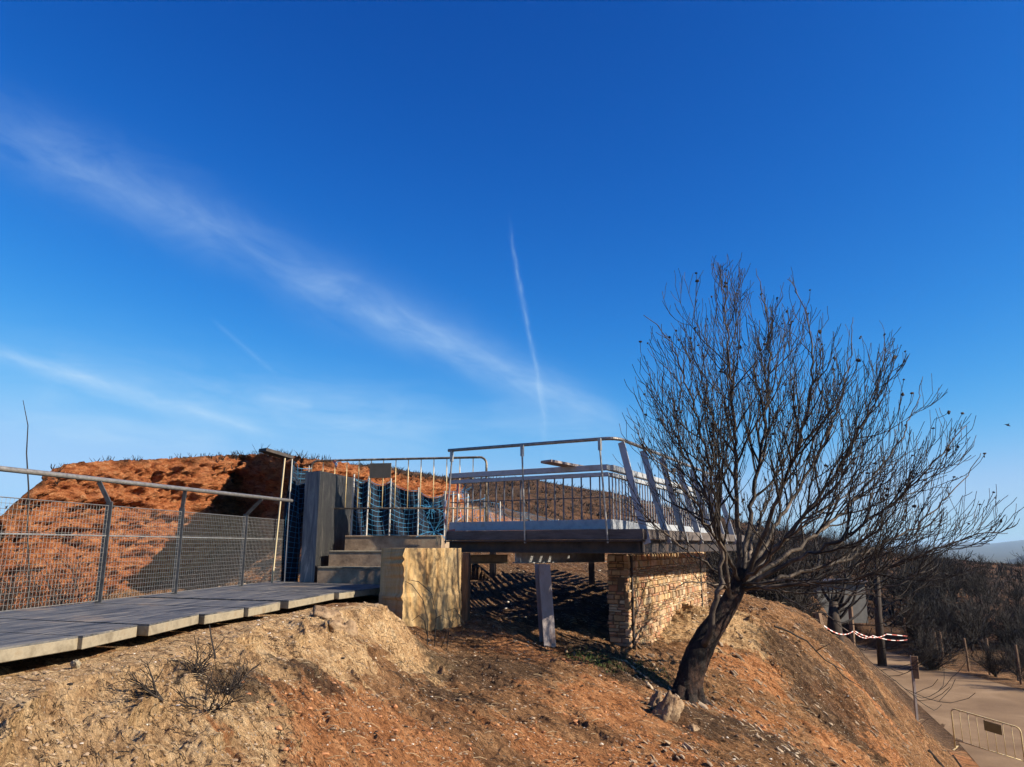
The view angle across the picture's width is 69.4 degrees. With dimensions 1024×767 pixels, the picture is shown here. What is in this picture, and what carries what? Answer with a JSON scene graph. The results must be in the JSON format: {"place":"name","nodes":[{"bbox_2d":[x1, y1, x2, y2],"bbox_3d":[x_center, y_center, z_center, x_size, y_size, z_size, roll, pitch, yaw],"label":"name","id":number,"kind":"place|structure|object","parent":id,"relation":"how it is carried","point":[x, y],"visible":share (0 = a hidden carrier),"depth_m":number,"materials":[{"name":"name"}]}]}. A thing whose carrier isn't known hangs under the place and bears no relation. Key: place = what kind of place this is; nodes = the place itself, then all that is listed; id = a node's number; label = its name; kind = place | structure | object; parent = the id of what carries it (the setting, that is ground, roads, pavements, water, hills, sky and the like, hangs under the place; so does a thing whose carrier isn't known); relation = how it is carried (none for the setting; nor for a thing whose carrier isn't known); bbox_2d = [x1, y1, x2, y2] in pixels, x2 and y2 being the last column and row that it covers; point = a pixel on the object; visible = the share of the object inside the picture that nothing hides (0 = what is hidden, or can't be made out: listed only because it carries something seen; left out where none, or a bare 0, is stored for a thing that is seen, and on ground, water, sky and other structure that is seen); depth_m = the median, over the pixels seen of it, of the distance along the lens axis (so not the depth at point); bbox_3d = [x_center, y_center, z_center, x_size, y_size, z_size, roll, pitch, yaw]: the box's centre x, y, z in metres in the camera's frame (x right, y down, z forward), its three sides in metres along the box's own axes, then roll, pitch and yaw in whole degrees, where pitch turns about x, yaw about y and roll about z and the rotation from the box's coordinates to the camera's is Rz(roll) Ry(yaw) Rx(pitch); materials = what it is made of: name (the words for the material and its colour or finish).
{"place":"outdoors","nodes":[
{"label":"outdoors","id":0,"kind":"place"},
{"bbox_2d":[0,453,466,609],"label":"cliff","id":1,"kind":"structure","parent":0,"point":[258,474],"depth_m":23.73,"materials":[{"name":"red soil"}]},
{"bbox_2d":[5,445,452,517],"bbox_3d":[-11.240,5.479,28.217,17.569,6.600,15.928,0,-12,0],"label":"rim scrub","id":2,"kind":"object","parent":1,"relation":"on","point":[324,458],"visible":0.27,"depth_m":26.30,"materials":[{"name":"plant"}]},
{"bbox_2d":[0,464,1023,766],"bbox_3d":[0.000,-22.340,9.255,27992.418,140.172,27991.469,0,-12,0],"label":"ground","id":3,"kind":"structure","parent":0,"point":[608,730],"depth_m":7.30,"materials":[{"name":"soil"}]},
{"bbox_2d":[0,543,34,609],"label":"burnt bush","id":4,"kind":"object","parent":3,"relation":"on","point":[15,583],"visible":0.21,"depth_m":14.11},
{"bbox_2d":[23,401,29,607],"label":"dead stem","id":5,"kind":"object","parent":3,"relation":"on","point":[28,605],"visible":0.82,"depth_m":10.34,"materials":[{"name":"plant"}]},
{"bbox_2d":[0,562,117,610],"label":"burnt bush","id":6,"kind":"object","parent":3,"relation":"on","point":[46,601],"visible":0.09,"depth_m":12.14,"materials":[{"name":"plant"}]},
{"bbox_2d":[0,531,121,610],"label":"burnt bush","id":7,"kind":"object","parent":3,"relation":"on","point":[6,587],"visible":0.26,"depth_m":13.04,"materials":[{"name":"plant"}]},
{"bbox_2d":[3,576,126,610],"bbox_3d":[-8.466,4.727,14.265,2.294,2.019,1.846,0,-12,0],"label":"burnt bush","id":8,"kind":"object","parent":3,"relation":"on","point":[89,599],"visible":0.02,"depth_m":14.51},
{"bbox_2d":[121,654,165,701],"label":"burnt shrub","id":9,"kind":"object","parent":3,"relation":"on","point":[154,693],"visible":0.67,"depth_m":4.02,"materials":[{"name":"plant"}]},
{"bbox_2d":[0,581,379,662],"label":"walkway","id":10,"kind":"structure","parent":3,"relation":"on","point":[30,633],"depth_m":6.47,"materials":[{"name":"wood"}]},
{"bbox_2d":[0,466,302,611],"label":"wire fence","id":11,"kind":"object","parent":10,"relation":"on","point":[105,538],"visible":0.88,"depth_m":8.27,"materials":[{"name":"metal"}]},
{"bbox_2d":[281,459,310,581],"bbox_3d":[-3.635,2.452,12.420,0.162,2.323,0.547,-4,-13,16],"label":"blue net","id":12,"kind":"object","parent":11,"relation":"hanging from","point":[291,528],"visible":0.87,"depth_m":12.33,"materials":[{"name":"blue fabric"}]},
{"bbox_2d":[258,448,293,582],"bbox_3d":[-3.852,2.264,11.879,0.257,2.410,0.525,-10,-16,38],"label":"leaning post","id":13,"kind":"object","parent":10,"relation":"on","point":[278,454],"visible":0.82,"depth_m":11.97,"materials":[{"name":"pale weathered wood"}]},
{"bbox_2d":[317,535,448,584],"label":"concrete steps","id":14,"kind":"structure","parent":10,"relation":"on","point":[357,560],"depth_m":11.95,"materials":[{"name":"concrete"}]},
{"bbox_2d":[350,474,445,534],"bbox_3d":[-1.944,2.269,12.694,1.604,1.398,0.178,2,-12,-7],"label":"blue net","id":15,"kind":"object","parent":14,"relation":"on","point":[385,521],"visible":0.85,"depth_m":12.72,"materials":[{"name":"blue fabric"}]},
{"bbox_2d":[417,484,470,538],"bbox_3d":[-1.194,2.209,12.892,0.576,1.132,1.402,-3,-13,15],"label":"net bunch","id":16,"kind":"object","parent":14,"relation":"on","point":[439,510],"visible":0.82,"depth_m":12.41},
{"bbox_2d":[167,636,224,676],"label":"burnt shrub","id":17,"kind":"object","parent":3,"relation":"on","point":[198,670],"visible":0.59,"depth_m":4.69,"materials":[{"name":"plant"}]},
{"bbox_2d":[172,679,247,713],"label":"burnt shrub","id":18,"kind":"object","parent":3,"relation":"on","point":[229,701],"visible":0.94,"depth_m":4.10,"materials":[{"name":"plant"}]},
{"bbox_2d":[188,653,261,698],"bbox_3d":[-1.738,1.770,4.473,0.316,0.305,0.456,-2,-12,8],"label":"burnt shrub","id":19,"kind":"object","parent":3,"relation":"on","point":[233,685],"visible":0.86,"depth_m":4.49,"materials":[{"name":"plant"}]},
{"bbox_2d":[312,605,342,621],"bbox_3d":[-1.838,2.326,7.376,0.316,0.220,0.230,6,-14,-27],"label":"rock","id":20,"kind":"object","parent":3,"relation":"on","point":[322,612],"visible":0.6,"depth_m":7.35,"materials":[{"name":"stone"}]},
{"bbox_2d":[299,471,364,581],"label":"slate pillar","id":21,"kind":"structure","parent":3,"relation":"on","point":[326,527],"depth_m":12.24,"materials":[{"name":"slate stone"}]},
{"bbox_2d":[310,456,487,521],"bbox_3d":[-1.953,1.812,12.347,3.244,1.176,0.041,-4,-13,16],"label":"crowd barrier","id":22,"kind":"object","parent":21,"relation":"attached to","point":[381,470],"visible":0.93,"depth_m":12.41,"materials":[{"name":"metal"}]},
{"bbox_2d":[328,620,348,632],"bbox_3d":[-1.664,2.333,7.061,0.220,0.157,0.165,4,-13,-19],"label":"rock","id":23,"kind":"object","parent":3,"relation":"on","point":[339,625],"visible":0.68,"depth_m":7.00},
{"bbox_2d":[343,619,357,636],"bbox_3d":[-1.618,2.468,7.250,0.223,0.309,0.251,0,-12,0],"label":"rock","id":24,"kind":"object","parent":3,"relation":"on","point":[352,628],"visible":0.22,"depth_m":7.21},
{"bbox_2d":[0,582,827,766],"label":"charcoal bits","id":25,"kind":"object","parent":3,"relation":"on","point":[119,757],"visible":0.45,"depth_m":5.50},
{"bbox_2d":[379,548,460,630],"bbox_3d":[-1.468,3.192,10.057,0.970,1.866,1.262,11,-16,-41],"label":"concrete abutment","id":26,"kind":"object","parent":3,"relation":"on","point":[436,572],"visible":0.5,"depth_m":9.67,"materials":[{"name":"concrete"}]},
{"bbox_2d":[471,555,507,563],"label":"short beam","id":27,"kind":"structure","parent":26,"relation":"attached to","point":[489,559],"depth_m":11.10,"materials":[{"name":"wood"}]},
{"bbox_2d":[405,579,463,649],"bbox_3d":[-0.950,2.845,9.051,0.751,0.871,0.207,0,-12,0],"label":"arching weed","id":28,"kind":"object","parent":3,"relation":"on","point":[435,618],"visible":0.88,"depth_m":9.00,"materials":[{"name":"plant"}]},
{"bbox_2d":[16,554,873,764],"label":"pale chips","id":29,"kind":"object","parent":3,"relation":"on","point":[431,696],"visible":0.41,"depth_m":6.36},
{"bbox_2d":[462,553,470,621],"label":"wooden post","id":30,"kind":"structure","parent":3,"relation":"on","point":[466,561],"depth_m":10.36,"materials":[{"name":"brown wood"}]},
{"bbox_2d":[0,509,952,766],"bbox_3d":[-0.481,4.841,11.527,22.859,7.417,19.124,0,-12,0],"label":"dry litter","id":31,"kind":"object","parent":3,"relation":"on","point":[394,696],"visible":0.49,"depth_m":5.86,"materials":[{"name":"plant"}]},
{"bbox_2d":[0,510,957,766],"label":"loose stones","id":32,"kind":"object","parent":3,"relation":"on","point":[74,746],"visible":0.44,"depth_m":5.60,"materials":[{"name":"stone"}]},
{"bbox_2d":[489,553,495,578],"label":"steel column","id":33,"kind":"structure","parent":3,"relation":"on","point":[492,572],"depth_m":13.73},
{"bbox_2d":[450,492,558,530],"bbox_3d":[0.295,3.975,20.918,0.322,0.991,13.912,-2,-13,11],"label":"blue net","id":34,"kind":"object","parent":3,"relation":"on","point":[466,510],"visible":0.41,"depth_m":15.64,"materials":[{"name":"fabric"}]},
{"bbox_2d":[534,564,555,646],"bbox_3d":[0.445,3.011,9.830,0.243,1.188,0.224,3,-13,-15],"label":"support post","id":35,"kind":"object","parent":3,"relation":"on","point":[545,605],"visible":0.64,"depth_m":9.79,"materials":[{"name":"metal"}]},
{"bbox_2d":[242,577,907,766],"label":"clay clods","id":36,"kind":"object","parent":3,"relation":"on","point":[279,727],"visible":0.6,"depth_m":5.63,"materials":[{"name":"soil"}]},
{"bbox_2d":[588,562,594,585],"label":"steel column","id":37,"kind":"structure","parent":3,"relation":"on","point":[591,573],"depth_m":14.40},
{"bbox_2d":[444,529,744,552],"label":"viewing platform","id":38,"kind":"structure","parent":3,"relation":"on","point":[564,541],"depth_m":10.08,"materials":[{"name":"metal"}]},
{"bbox_2d":[512,553,606,562],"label":"cross beam","id":39,"kind":"structure","parent":38,"relation":"attached to","point":[555,557],"depth_m":10.68,"materials":[{"name":"metal"}]},
{"bbox_2d":[449,464,710,532],"bbox_3d":[2.388,2.072,12.497,6.737,0.868,2.520,10,-16,-39],"label":"railing","id":40,"kind":"object","parent":38,"relation":"on","point":[563,524],"visible":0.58,"depth_m":10.66,"materials":[{"name":"metal"}]},
{"bbox_2d":[541,459,583,466],"bbox_3d":[0.773,1.143,10.345,0.799,0.089,0.220,10,-16,-38],"label":"loose board","id":41,"kind":"object","parent":40,"relation":"on","point":[557,463],"visible":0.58,"depth_m":10.19,"materials":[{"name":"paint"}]},
{"bbox_2d":[445,437,735,544],"bbox_3d":[2.655,1.922,12.089,7.124,1.402,3.034,10,-16,-39],"label":"handrail","id":42,"kind":"object","parent":38,"relation":"attached to","point":[625,460],"visible":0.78,"depth_m":10.42,"materials":[{"name":"metal"}]},
{"bbox_2d":[557,641,734,711],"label":"moss tufts","id":43,"kind":"object","parent":3,"relation":"on","point":[593,661],"visible":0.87,"depth_m":9.23,"materials":[{"name":"plant"}]},
{"bbox_2d":[648,690,662,709],"bbox_3d":[1.486,3.405,7.749,0.141,0.380,0.215,8,-15,-33],"label":"rock","id":44,"kind":"object","parent":3,"relation":"on","point":[655,699],"visible":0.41,"depth_m":7.72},
{"bbox_2d":[607,552,707,647],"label":"stone wall","id":45,"kind":"structure","parent":3,"relation":"on","point":[643,600],"depth_m":11.23,"materials":[{"name":"stone"}]},
{"bbox_2d":[651,690,684,721],"bbox_3d":[1.556,3.393,7.553,0.294,0.527,0.345,8,-15,-32],"label":"rock","id":46,"kind":"object","parent":3,"relation":"on","point":[669,706],"visible":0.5,"depth_m":7.47,"materials":[{"name":"stone"}]},
{"bbox_2d":[336,461,1023,628],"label":"hillside scrub","id":47,"kind":"object","parent":3,"relation":"on","point":[892,610],"visible":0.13,"depth_m":80.03,"materials":[{"name":"plant"}]},
{"bbox_2d":[705,520,753,576],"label":"burnt shrub","id":48,"kind":"object","parent":3,"relation":"on","point":[710,555],"visible":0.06,"depth_m":23.50,"materials":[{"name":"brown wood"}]},
{"bbox_2d":[705,528,768,594],"bbox_3d":[5.671,4.769,19.370,1.861,2.353,2.034,0,-12,2],"label":"burnt shrub","id":49,"kind":"object","parent":3,"relation":"on","point":[715,563],"visible":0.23,"depth_m":19.00,"materials":[{"name":"plant"}]},
{"bbox_2d":[735,519,797,557],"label":"burnt shrub","id":50,"kind":"object","parent":3,"relation":"on","point":[766,537],"visible":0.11,"depth_m":37.19,"materials":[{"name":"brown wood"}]},
{"bbox_2d":[621,599,920,766],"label":"slate flakes","id":51,"kind":"object","parent":3,"relation":"on","point":[704,706],"visible":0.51,"depth_m":9.21,"materials":[{"name":"stone"}]},
{"bbox_2d":[711,522,848,603],"bbox_3d":[7.223,5.176,19.759,3.227,2.936,3.259,5,-13,-22],"label":"burnt shrub","id":52,"kind":"object","parent":3,"relation":"on","point":[774,575],"visible":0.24,"depth_m":19.43,"materials":[{"name":"plant"}]},
{"bbox_2d":[732,531,843,612],"bbox_3d":[7.352,5.552,20.224,2.624,3.048,3.622,10,-16,-37],"label":"burnt shrub","id":53,"kind":"object","parent":3,"relation":"on","point":[804,549],"visible":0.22,"depth_m":19.57,"materials":[{"name":"plant"}]},
{"bbox_2d":[770,537,819,578],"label":"burnt shrub","id":54,"kind":"object","parent":3,"relation":"on","point":[802,554],"visible":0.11,"depth_m":27.01,"materials":[{"name":"plant"}]},
{"bbox_2d":[762,574,828,617],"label":"burnt shrub","id":55,"kind":"object","parent":3,"relation":"on","point":[796,597],"visible":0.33,"depth_m":18.64,"materials":[{"name":"plant"}]},
{"bbox_2d":[780,528,843,575],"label":"burnt tree","id":56,"kind":"object","parent":3,"relation":"on","point":[817,545],"visible":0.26,"depth_m":64.25,"materials":[{"name":"plant"}]},
{"bbox_2d":[611,253,1023,709],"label":"bare tree","id":57,"kind":"object","parent":3,"relation":"on","point":[750,573],"visible":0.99,"depth_m":8.99,"materials":[{"name":"brown plant"}]},
{"bbox_2d":[774,625,860,686],"bbox_3d":[5.244,4.678,12.700,1.338,0.989,0.314,1,-12,-3],"label":"fallen branch","id":58,"kind":"object","parent":3,"relation":"on","point":[792,633],"visible":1,"depth_m":12.79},
{"bbox_2d":[812,612,823,626],"bbox_3d":[7.522,6.148,18.105,0.244,1.070,0.240,5,-13,-22],"label":"wooden post","id":59,"kind":"object","parent":3,"relation":"on","point":[818,617],"visible":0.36,"depth_m":18.10,"materials":[{"name":"brown wood"}]},
{"bbox_2d":[808,522,841,561],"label":"burnt tree","id":60,"kind":"object","parent":3,"relation":"on","point":[828,537],"visible":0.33,"depth_m":70.56,"materials":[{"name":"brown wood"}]},
{"bbox_2d":[802,579,867,622],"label":"building","id":61,"kind":"structure","parent":3,"relation":"on","point":[859,605],"depth_m":44.22,"materials":[{"name":"paint"}]},
{"bbox_2d":[823,544,855,578],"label":"burnt tree","id":62,"kind":"object","parent":3,"relation":"on","point":[841,577],"visible":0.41,"depth_m":59.08,"materials":[{"name":"plant"}]},
{"bbox_2d":[816,544,868,643],"bbox_3d":[10.497,7.014,23.259,1.552,4.270,1.650,-10,-16,39],"label":"burnt tree","id":63,"kind":"object","parent":3,"relation":"on","point":[835,612],"visible":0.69,"depth_m":22.94,"materials":[{"name":"plant"}]},
{"bbox_2d":[848,606,855,645],"bbox_3d":[12.692,9.454,27.617,0.252,2.249,0.200,0,-12,0],"label":"wooden post","id":64,"kind":"object","parent":3,"relation":"on","point":[851,626],"visible":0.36,"depth_m":27.63,"materials":[{"name":"brown wood"}]},
{"bbox_2d":[824,526,903,597],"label":"burnt tree","id":65,"kind":"object","parent":3,"relation":"on","point":[854,571],"visible":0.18,"depth_m":61.77,"materials":[{"name":"plant"}]},
{"bbox_2d":[857,525,902,665],"bbox_3d":[19.045,11.090,38.382,2.329,7.452,1.466,1,-12,-7],"label":"burnt tree","id":66,"kind":"object","parent":3,"relation":"on","point":[880,644],"visible":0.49,"depth_m":38.18,"materials":[{"name":"plant"}]},
{"bbox_2d":[865,562,912,601],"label":"burnt tree","id":67,"kind":"object","parent":3,"relation":"on","point":[888,588],"visible":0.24,"depth_m":60.84,"materials":[{"name":"plant"}]},
{"bbox_2d":[882,567,914,605],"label":"burnt tree","id":68,"kind":"object","parent":3,"relation":"on","point":[894,590],"visible":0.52,"depth_m":55.78,"materials":[{"name":"plant"}]},
{"bbox_2d":[889,601,927,634],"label":"burnt tree","id":69,"kind":"object","parent":3,"relation":"on","point":[904,615],"visible":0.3,"depth_m":44.79,"materials":[{"name":"plant"}]},
{"bbox_2d":[872,548,950,596],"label":"burnt tree","id":70,"kind":"object","parent":3,"relation":"on","point":[899,569],"visible":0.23,"depth_m":59.12,"materials":[{"name":"plant"}]},
{"bbox_2d":[910,656,919,721],"bbox_3d":[11.196,8.561,20.450,0.193,2.013,0.445,-5,-13,20],"label":"trail signpost","id":71,"kind":"object","parent":3,"relation":"on","point":[915,674],"visible":0.91,"depth_m":20.47,"materials":[{"name":"paint"}]},
{"bbox_2d":[892,556,945,603],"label":"burnt tree","id":72,"kind":"object","parent":3,"relation":"on","point":[909,581],"visible":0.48,"depth_m":54.03,"materials":[{"name":"plant"}]},
{"bbox_2d":[892,590,952,640],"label":"burnt shrub","id":73,"kind":"object","parent":3,"relation":"on","point":[909,628],"visible":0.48,"depth_m":43.94,"materials":[{"name":"plant"}]},
{"bbox_2d":[907,541,949,586],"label":"burnt tree","id":74,"kind":"object","parent":3,"relation":"on","point":[928,559],"visible":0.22,"depth_m":59.86,"materials":[{"name":"plant"}]},
{"bbox_2d":[906,605,952,640],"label":"burnt tree","id":75,"kind":"object","parent":3,"relation":"on","point":[938,622],"visible":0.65,"depth_m":42.05,"materials":[{"name":"plant"}]},
{"bbox_2d":[909,635,954,670],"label":"burnt shrub","id":76,"kind":"object","parent":3,"relation":"on","point":[934,667],"visible":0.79,"depth_m":36.48,"materials":[{"name":"plant"}]},
{"bbox_2d":[903,624,965,669],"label":"burnt shrub","id":77,"kind":"object","parent":3,"relation":"on","point":[933,650],"visible":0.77,"depth_m":36.86,"materials":[{"name":"plant"}]},
{"bbox_2d":[912,583,957,624],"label":"burnt shrub","id":78,"kind":"object","parent":3,"relation":"on","point":[932,606],"visible":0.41,"depth_m":50.11,"materials":[{"name":"plant"}]},
{"bbox_2d":[904,541,974,595],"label":"burnt tree","id":79,"kind":"object","parent":3,"relation":"on","point":[948,565],"visible":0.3,"depth_m":60.35,"materials":[{"name":"plant"}]},
{"bbox_2d":[911,551,973,601],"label":"burnt tree","id":80,"kind":"object","parent":3,"relation":"on","point":[949,584],"visible":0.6,"depth_m":53.00,"materials":[{"name":"plant"}]},
{"bbox_2d":[916,619,977,656],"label":"burnt shrub","id":81,"kind":"object","parent":3,"relation":"on","point":[960,638],"visible":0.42,"depth_m":39.74,"materials":[{"name":"plant"}]},
{"bbox_2d":[925,597,969,639],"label":"burnt tree","id":82,"kind":"object","parent":3,"relation":"on","point":[947,614],"visible":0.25,"depth_m":43.97,"materials":[{"name":"plant"}]},
{"bbox_2d":[946,625,978,646],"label":"burnt shrub","id":83,"kind":"object","parent":3,"relation":"on","point":[958,632],"visible":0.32,"depth_m":41.86,"materials":[{"name":"plant"}]},
{"bbox_2d":[947,565,985,604],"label":"burnt tree","id":84,"kind":"object","parent":3,"relation":"on","point":[967,586],"visible":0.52,"depth_m":60.10,"materials":[{"name":"plant"}]},
{"bbox_2d":[935,586,1000,649],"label":"burnt tree","id":85,"kind":"object","parent":3,"relation":"on","point":[969,627],"visible":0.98,"depth_m":40.98,"materials":[{"name":"plant"}]},
{"bbox_2d":[940,600,999,643],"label":"burnt shrub","id":86,"kind":"object","parent":3,"relation":"on","point":[985,629],"visible":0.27,"depth_m":42.28,"materials":[{"name":"plant"}]},
{"bbox_2d":[947,555,992,599],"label":"burnt tree","id":87,"kind":"object","parent":3,"relation":"on","point":[983,561],"visible":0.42,"depth_m":63.49,"materials":[{"name":"plant"}]},
{"bbox_2d":[962,563,994,600],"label":"burnt tree","id":88,"kind":"object","parent":3,"relation":"on","point":[984,572],"visible":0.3,"depth_m":63.57,"materials":[{"name":"plant"}]},
{"bbox_2d":[960,566,1009,610],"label":"burnt tree","id":89,"kind":"object","parent":3,"relation":"on","point":[984,588],"visible":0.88,"depth_m":57.70,"materials":[{"name":"plant"}]},
{"bbox_2d":[962,636,1014,676],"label":"bush","id":90,"kind":"object","parent":3,"relation":"on","point":[993,671],"visible":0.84,"depth_m":34.96,"materials":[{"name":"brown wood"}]},
{"bbox_2d":[967,585,1014,625],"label":"burnt tree","id":91,"kind":"object","parent":3,"relation":"on","point":[995,609],"visible":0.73,"depth_m":44.19,"materials":[{"name":"plant"}]},
{"bbox_2d":[980,635,1023,680],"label":"burnt tree","id":92,"kind":"object","parent":3,"relation":"on","point":[1007,658],"visible":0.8,"depth_m":34.18,"materials":[{"name":"plant"}]},
{"bbox_2d":[981,602,1023,643],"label":"burnt shrub","id":93,"kind":"object","parent":3,"relation":"on","point":[1017,618],"visible":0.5,"depth_m":41.95,"materials":[{"name":"plant"}]},
{"bbox_2d":[985,610,1023,644],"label":"burnt shrub","id":94,"kind":"object","parent":3,"relation":"on","point":[1008,621],"visible":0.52,"depth_m":41.31,"materials":[{"name":"plant"}]},
{"bbox_2d":[989,587,1023,615],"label":"burnt tree","id":95,"kind":"object","parent":3,"relation":"on","point":[1017,602],"visible":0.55,"depth_m":49.75,"materials":[{"name":"plant"}]},
{"bbox_2d":[996,574,1023,600],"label":"burnt tree","id":96,"kind":"object","parent":3,"relation":"on","point":[1014,585],"visible":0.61,"depth_m":64.16,"materials":[{"name":"plant"}]},
{"bbox_2d":[996,598,1023,628],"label":"burnt shrub","id":97,"kind":"object","parent":3,"relation":"on","point":[1011,612],"visible":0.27,"depth_m":46.82,"materials":[{"name":"plant"}]},
{"bbox_2d":[997,624,1023,665],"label":"burnt shrub","id":98,"kind":"object","parent":3,"relation":"on","point":[1010,639],"visible":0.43,"depth_m":38.05,"materials":[{"name":"plant"}]},
{"bbox_2d":[1004,547,1023,594],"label":"burnt tree","id":99,"kind":"object","parent":3,"relation":"on","point":[1018,570],"visible":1,"depth_m":49.00,"materials":[{"name":"plant"}]},
{"bbox_2d":[1005,650,1023,681],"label":"burnt tree","id":100,"kind":"object","parent":3,"relation":"on","point":[1021,675],"visible":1,"depth_m":31.84,"materials":[{"name":"plant"}]},
{"bbox_2d":[0,0,1023,545],"label":"sky","id":101,"kind":"structure","parent":0,"point":[334,229],"materials":[{"name":"blue"}]},
{"bbox_2d":[856,645,1023,766],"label":"road","id":102,"kind":"structure","parent":0,"point":[996,701],"depth_m":28.40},
{"bbox_2d":[951,709,1023,761],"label":"crowd barrier","id":103,"kind":"object","parent":102,"relation":"on","point":[993,727],"visible":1,"depth_m":19.52,"materials":[{"name":"grey metal"}]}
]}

